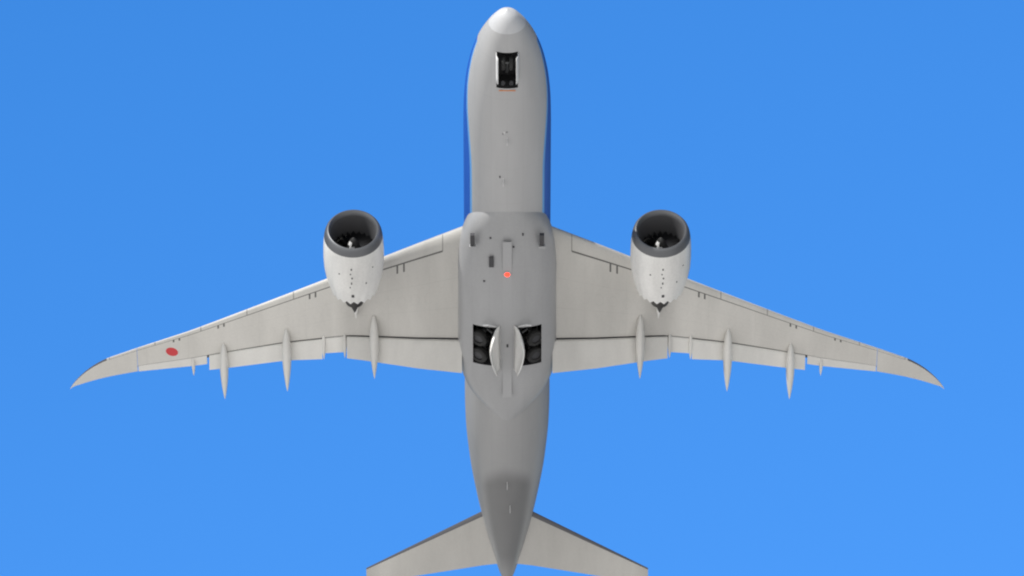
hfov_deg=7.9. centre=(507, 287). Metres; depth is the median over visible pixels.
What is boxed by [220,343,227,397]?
flap track fairing
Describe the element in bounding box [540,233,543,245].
ram air inlet
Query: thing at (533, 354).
wheel
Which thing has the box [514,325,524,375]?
gear door
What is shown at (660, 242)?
engine spinner
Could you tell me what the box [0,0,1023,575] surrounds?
sky
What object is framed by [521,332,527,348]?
strut
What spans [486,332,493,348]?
strut
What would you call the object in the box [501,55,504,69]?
nose wheel
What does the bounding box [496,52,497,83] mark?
nose gear door
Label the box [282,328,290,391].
flap track fairing
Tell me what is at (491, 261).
air vent
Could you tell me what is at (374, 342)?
flap track fairing
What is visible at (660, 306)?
engine core nozzle
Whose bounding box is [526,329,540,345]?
wheel
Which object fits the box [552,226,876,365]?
wing box
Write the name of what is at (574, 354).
inboard flap
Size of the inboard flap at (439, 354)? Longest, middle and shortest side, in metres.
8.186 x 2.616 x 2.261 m
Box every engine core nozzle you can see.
[346,301,362,312]
[651,301,668,312]
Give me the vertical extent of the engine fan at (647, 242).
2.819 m
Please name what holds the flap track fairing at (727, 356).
attached to the wing box at (598, 296)
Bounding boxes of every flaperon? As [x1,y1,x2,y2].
[325,336,342,352]
[671,336,688,352]
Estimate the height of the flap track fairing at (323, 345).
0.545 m
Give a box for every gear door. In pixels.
[490,325,499,375]
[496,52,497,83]
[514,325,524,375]
[516,54,518,84]
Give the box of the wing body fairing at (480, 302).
[458,212,555,419]
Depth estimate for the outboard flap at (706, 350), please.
506.09 m
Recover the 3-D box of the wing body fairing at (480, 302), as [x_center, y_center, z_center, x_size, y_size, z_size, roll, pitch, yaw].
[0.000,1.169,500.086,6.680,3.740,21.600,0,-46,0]
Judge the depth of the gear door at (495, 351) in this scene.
499.49 m
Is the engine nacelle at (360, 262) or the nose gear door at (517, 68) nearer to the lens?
the nose gear door at (517, 68)
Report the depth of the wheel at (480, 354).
501.06 m
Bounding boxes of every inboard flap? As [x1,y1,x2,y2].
[347,336,461,372]
[552,336,667,372]
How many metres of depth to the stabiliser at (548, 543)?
521.49 m
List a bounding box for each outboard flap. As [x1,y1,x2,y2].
[209,339,321,369]
[692,339,804,369]
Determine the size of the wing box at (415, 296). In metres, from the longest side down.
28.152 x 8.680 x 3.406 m
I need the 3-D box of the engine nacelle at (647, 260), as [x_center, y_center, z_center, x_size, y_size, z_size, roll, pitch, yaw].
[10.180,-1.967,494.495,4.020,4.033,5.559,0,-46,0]
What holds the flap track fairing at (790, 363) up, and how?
on the wing box at (598, 296)
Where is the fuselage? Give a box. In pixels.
[463,7,550,575]
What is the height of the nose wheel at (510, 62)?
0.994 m
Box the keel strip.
[503,242,511,396]
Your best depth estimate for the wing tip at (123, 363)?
510.13 m
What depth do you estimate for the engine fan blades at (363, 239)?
494.37 m
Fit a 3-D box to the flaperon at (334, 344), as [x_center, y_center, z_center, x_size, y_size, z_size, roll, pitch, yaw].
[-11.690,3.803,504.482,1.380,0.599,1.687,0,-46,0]
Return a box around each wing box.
[137,226,461,365]
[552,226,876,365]
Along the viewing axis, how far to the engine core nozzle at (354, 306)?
496.62 m
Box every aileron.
[138,355,206,370]
[807,355,875,370]
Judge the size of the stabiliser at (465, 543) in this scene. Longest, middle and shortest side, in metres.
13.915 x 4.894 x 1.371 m
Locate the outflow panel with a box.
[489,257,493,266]
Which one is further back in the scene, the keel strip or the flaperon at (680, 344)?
the flaperon at (680, 344)
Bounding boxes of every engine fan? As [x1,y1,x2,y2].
[337,238,346,246]
[644,238,654,246]
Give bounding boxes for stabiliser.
[366,512,496,575]
[517,512,647,575]
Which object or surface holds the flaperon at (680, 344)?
on the wing box at (598, 296)
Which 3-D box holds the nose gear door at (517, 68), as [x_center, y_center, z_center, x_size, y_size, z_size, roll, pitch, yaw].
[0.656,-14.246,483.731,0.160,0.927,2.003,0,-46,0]
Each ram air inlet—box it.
[470,233,474,245]
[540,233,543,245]
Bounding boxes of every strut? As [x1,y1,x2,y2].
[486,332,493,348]
[506,61,508,73]
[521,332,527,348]
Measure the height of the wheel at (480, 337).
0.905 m
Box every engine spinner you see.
[347,237,359,247]
[654,237,666,247]
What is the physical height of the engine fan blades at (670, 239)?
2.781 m
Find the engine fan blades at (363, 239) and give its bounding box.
[336,231,372,247]
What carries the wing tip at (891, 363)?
attached to the wing box at (598, 296)
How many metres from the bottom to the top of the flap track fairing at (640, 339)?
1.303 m
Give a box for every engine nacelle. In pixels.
[323,210,383,303]
[630,210,690,303]
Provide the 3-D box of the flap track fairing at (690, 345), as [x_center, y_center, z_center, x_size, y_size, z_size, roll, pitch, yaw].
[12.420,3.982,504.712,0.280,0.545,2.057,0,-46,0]
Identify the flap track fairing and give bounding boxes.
[192,358,194,374]
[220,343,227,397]
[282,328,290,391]
[322,335,325,357]
[343,334,346,356]
[369,315,378,378]
[636,315,644,377]
[668,334,671,357]
[689,335,692,358]
[723,328,731,389]
[786,343,794,398]
[819,358,822,375]
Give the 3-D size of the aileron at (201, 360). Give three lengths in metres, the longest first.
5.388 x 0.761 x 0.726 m
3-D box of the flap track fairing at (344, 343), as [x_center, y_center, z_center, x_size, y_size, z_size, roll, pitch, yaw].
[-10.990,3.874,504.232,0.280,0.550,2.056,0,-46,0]
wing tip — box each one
[70,348,137,388]
[877,348,943,388]
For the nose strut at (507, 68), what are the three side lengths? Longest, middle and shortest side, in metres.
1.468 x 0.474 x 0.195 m
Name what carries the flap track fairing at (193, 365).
attached to the wing box at (415, 296)
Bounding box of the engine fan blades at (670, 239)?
[645,231,679,247]
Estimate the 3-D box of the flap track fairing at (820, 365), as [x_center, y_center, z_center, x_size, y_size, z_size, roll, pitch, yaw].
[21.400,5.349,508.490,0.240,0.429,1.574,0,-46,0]
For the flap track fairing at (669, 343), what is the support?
attached to the wing box at (598, 296)
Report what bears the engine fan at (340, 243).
attached to the engine nacelle at (360, 262)
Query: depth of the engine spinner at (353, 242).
493.31 m
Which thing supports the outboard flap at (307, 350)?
attached to the wing box at (415, 296)
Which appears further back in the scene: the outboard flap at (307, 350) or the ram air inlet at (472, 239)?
the outboard flap at (307, 350)
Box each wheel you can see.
[473,328,488,345]
[473,345,488,362]
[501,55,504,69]
[509,55,512,69]
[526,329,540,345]
[526,345,540,362]
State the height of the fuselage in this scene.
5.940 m

